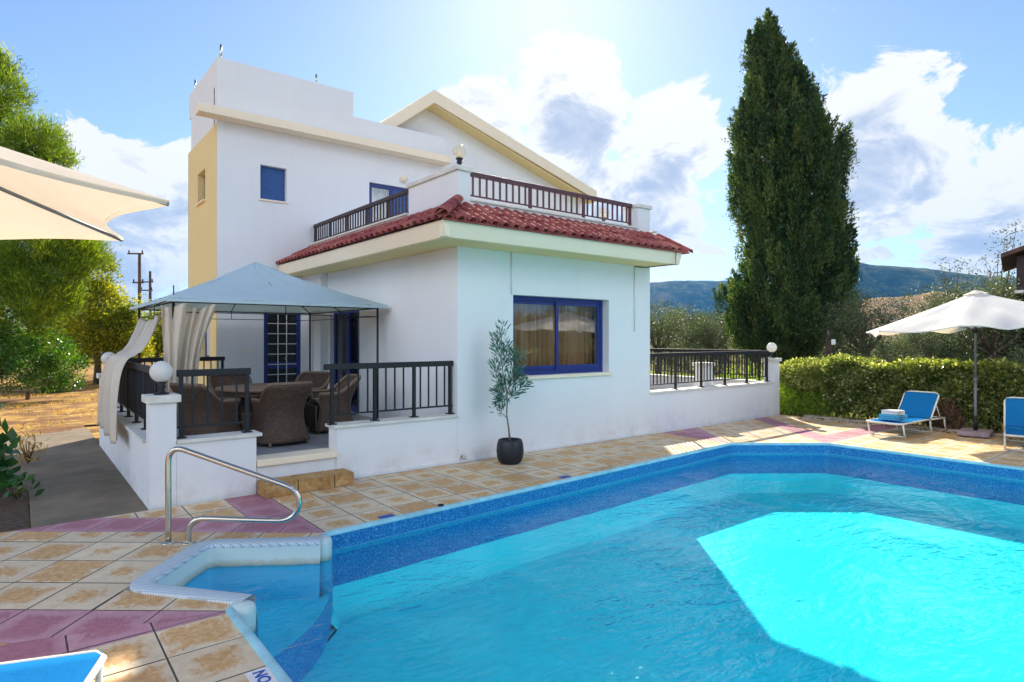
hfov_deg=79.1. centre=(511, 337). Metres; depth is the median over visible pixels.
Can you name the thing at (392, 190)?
door
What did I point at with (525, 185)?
railing
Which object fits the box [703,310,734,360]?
olive tree
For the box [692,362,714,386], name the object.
stone pillar
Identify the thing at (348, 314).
door
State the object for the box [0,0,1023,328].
sky
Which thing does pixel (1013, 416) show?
sun lounger
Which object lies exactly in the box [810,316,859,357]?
olive tree
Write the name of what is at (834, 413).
grass
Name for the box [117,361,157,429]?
railing
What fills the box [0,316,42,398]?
garden tree
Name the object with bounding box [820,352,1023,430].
hedge
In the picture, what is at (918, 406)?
sun lounger
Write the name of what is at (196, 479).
wall
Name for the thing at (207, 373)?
railing
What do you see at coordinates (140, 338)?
curtain
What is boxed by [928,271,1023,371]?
olive tree
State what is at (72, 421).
ground
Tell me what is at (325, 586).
alcove coping
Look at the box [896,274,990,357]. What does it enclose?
olive tree
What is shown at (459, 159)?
globe lamp
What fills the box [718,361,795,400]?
green shrub
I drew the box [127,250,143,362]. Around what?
utility pole
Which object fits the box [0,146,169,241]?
parasol
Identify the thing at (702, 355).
railing
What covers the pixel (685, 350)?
railing
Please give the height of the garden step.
0.206 m
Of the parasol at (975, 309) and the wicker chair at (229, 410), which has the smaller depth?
the wicker chair at (229, 410)
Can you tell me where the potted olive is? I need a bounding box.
[487,319,534,464]
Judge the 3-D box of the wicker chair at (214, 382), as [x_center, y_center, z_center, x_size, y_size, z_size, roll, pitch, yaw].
[-4.416,0.997,9.792,0.709,0.847,0.765,0,0,-37]
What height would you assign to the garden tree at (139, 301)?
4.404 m
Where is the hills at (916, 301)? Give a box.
[725,291,963,339]
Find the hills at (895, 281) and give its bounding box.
[821,262,1015,299]
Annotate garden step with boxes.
[257,468,353,497]
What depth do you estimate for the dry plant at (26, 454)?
8.88 m
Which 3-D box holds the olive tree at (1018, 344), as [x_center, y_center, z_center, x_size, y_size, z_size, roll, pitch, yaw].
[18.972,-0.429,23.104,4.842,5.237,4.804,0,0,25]
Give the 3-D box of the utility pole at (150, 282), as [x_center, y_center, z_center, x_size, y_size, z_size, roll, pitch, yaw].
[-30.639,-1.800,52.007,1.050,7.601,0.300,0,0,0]
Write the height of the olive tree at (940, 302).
4.627 m
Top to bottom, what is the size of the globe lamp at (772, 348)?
0.362 m
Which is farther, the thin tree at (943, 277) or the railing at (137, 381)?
the thin tree at (943, 277)
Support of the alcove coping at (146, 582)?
on the pool basin
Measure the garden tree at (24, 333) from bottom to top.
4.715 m
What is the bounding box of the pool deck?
[0,415,1023,681]
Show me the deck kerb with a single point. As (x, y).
(908, 426)
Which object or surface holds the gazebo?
on the villa
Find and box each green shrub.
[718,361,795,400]
[760,374,820,413]
[794,388,849,417]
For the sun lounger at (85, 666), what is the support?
on the pool deck
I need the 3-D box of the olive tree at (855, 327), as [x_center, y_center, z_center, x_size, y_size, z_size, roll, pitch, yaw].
[13.734,-0.113,24.060,4.139,4.512,4.172,0,0,5]
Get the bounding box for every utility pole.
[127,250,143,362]
[141,271,152,357]
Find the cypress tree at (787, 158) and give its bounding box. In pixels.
[710,7,863,372]
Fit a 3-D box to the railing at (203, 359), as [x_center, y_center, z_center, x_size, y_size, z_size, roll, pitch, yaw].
[-6.073,0.725,11.170,1.690,0.750,0.100,0,0,-39]
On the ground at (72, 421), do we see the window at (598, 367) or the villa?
the villa
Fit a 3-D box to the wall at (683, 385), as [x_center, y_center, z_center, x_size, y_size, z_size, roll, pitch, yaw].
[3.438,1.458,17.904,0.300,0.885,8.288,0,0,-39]
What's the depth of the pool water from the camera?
7.51 m
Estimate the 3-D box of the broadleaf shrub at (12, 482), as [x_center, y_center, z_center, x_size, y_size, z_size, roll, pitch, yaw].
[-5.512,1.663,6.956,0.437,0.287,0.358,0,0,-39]
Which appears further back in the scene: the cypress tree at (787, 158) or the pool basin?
the cypress tree at (787, 158)
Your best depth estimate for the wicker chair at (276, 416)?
8.13 m
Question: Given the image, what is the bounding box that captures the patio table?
[215,383,268,411]
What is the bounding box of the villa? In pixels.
[176,44,692,493]
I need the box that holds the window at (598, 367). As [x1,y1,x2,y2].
[513,295,602,374]
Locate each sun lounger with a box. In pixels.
[0,650,106,681]
[866,390,946,438]
[1003,397,1023,450]
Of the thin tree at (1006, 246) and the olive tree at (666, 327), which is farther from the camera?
the olive tree at (666, 327)
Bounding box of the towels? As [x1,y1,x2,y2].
[879,409,907,421]
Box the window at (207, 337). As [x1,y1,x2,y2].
[205,324,209,356]
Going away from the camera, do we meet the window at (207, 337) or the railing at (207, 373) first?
the railing at (207, 373)
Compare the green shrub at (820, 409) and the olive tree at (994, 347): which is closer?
the green shrub at (820, 409)
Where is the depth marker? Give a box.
[378,514,395,518]
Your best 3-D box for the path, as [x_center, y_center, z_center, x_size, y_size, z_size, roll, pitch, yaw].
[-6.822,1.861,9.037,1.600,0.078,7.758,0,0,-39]
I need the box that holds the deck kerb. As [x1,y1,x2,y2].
[804,415,1023,438]
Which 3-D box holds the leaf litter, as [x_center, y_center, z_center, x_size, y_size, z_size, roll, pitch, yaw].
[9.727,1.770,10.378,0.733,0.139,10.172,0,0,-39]
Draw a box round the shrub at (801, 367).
[780,356,835,412]
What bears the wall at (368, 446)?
on the ground at (72, 421)
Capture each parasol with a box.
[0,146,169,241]
[866,287,1023,438]
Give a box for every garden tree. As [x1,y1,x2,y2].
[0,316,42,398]
[3,308,80,350]
[3,325,93,399]
[23,248,157,383]
[32,367,76,392]
[123,293,149,362]
[136,291,177,364]
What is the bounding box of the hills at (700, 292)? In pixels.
[650,280,731,336]
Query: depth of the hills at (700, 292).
3077.36 m
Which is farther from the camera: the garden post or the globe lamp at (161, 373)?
the garden post
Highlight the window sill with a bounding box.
[195,199,205,206]
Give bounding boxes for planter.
[0,487,29,532]
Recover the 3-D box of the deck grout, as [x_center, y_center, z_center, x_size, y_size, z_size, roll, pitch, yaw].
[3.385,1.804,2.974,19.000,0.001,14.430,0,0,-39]
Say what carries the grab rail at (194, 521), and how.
on the pool deck
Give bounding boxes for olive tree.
[650,297,693,374]
[650,305,692,362]
[655,295,724,370]
[682,307,743,373]
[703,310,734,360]
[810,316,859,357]
[811,277,930,362]
[871,338,894,361]
[877,333,932,362]
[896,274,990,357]
[901,283,1015,360]
[903,331,977,369]
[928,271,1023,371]
[932,265,1016,356]
[952,269,1023,361]
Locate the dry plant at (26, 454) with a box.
[14,422,50,464]
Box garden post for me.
[826,331,835,356]
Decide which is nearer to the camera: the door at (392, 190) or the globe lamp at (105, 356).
the globe lamp at (105, 356)
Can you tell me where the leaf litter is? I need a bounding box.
[795,413,1022,439]
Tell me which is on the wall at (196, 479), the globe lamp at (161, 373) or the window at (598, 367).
the globe lamp at (161, 373)
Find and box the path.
[1,428,148,527]
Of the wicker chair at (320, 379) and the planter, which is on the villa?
the wicker chair at (320, 379)
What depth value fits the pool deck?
5.65 m
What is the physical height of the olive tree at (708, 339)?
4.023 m
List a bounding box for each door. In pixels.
[264,313,300,382]
[334,311,358,411]
[369,183,408,222]
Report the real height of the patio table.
0.703 m
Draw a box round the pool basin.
[157,445,1023,681]
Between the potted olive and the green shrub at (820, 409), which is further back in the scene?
the green shrub at (820, 409)
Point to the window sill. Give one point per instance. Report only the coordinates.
(203, 200)
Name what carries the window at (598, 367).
in the villa
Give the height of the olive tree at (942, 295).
6.043 m
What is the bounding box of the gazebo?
[130,262,387,418]
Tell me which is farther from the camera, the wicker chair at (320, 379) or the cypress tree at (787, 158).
the cypress tree at (787, 158)
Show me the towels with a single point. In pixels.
(893, 415)
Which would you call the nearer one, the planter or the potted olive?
the planter
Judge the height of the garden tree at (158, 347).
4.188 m
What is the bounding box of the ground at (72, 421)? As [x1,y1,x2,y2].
[0,338,1002,527]
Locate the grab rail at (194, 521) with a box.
[161,446,301,544]
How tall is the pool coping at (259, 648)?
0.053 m
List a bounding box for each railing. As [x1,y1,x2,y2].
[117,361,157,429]
[127,357,224,384]
[176,368,252,438]
[313,189,408,241]
[324,361,454,424]
[470,172,631,225]
[650,348,761,380]
[650,350,769,391]
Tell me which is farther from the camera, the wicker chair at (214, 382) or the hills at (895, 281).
the hills at (895, 281)
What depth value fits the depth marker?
6.22 m
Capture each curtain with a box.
[97,314,160,443]
[161,303,217,428]
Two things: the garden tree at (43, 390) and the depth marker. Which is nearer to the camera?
the depth marker
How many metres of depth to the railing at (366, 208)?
11.61 m
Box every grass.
[0,372,101,428]
[650,371,1002,432]
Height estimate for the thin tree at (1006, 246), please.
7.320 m
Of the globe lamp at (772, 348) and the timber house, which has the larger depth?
the timber house
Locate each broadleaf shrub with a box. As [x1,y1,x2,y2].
[0,403,26,488]
[0,473,44,498]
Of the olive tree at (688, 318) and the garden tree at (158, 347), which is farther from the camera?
the olive tree at (688, 318)
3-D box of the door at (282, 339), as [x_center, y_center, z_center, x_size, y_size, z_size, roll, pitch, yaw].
[-4.879,0.410,13.161,0.780,2.020,0.115,0,0,-39]
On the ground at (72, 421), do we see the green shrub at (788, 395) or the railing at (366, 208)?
the green shrub at (788, 395)
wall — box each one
[96,373,145,505]
[141,393,261,509]
[325,413,457,478]
[650,358,781,433]
[650,374,763,388]
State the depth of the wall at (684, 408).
12.93 m
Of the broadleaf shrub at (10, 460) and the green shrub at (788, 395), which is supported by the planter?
the broadleaf shrub at (10, 460)
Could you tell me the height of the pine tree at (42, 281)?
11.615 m
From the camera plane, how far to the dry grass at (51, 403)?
17.05 m
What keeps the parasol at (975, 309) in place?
on the pool deck
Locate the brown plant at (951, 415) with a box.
[931,397,969,428]
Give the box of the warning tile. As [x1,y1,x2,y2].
[244,666,278,681]
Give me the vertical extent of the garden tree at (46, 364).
2.388 m
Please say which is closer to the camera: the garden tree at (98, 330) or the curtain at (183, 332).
the curtain at (183, 332)
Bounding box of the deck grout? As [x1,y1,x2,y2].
[0,415,1023,681]
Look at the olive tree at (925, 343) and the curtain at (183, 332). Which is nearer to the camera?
the curtain at (183, 332)
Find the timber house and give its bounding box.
[1001,245,1023,297]
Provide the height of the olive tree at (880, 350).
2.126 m
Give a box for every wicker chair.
[169,382,244,435]
[209,375,251,411]
[249,381,312,447]
[295,371,329,423]
[305,374,361,433]
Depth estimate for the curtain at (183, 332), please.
8.61 m
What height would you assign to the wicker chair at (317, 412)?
0.847 m
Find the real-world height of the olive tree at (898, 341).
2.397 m
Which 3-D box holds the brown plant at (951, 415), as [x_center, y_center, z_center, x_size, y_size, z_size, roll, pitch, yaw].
[8.529,1.475,12.105,0.474,0.659,0.639,0,0,-39]
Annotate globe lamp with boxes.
[101,352,113,363]
[149,361,172,394]
[452,144,465,164]
[767,343,776,357]
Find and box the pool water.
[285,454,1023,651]
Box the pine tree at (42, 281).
[0,40,122,342]
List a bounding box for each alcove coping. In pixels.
[130,536,322,603]
[231,600,255,634]
[319,535,331,594]
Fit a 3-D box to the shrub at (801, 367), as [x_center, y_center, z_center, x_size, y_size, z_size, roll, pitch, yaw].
[7.074,1.119,14.782,1.388,1.393,1.631,0,0,-39]
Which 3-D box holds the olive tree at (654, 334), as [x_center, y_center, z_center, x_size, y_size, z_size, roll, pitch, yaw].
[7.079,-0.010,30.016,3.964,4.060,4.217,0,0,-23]
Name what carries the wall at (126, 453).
on the ground at (72, 421)
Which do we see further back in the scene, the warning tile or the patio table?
the patio table
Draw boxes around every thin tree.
[934,257,980,300]
[972,219,1022,296]
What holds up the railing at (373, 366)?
on the wall at (368, 446)
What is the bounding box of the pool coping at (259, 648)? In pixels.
[226,442,1023,681]

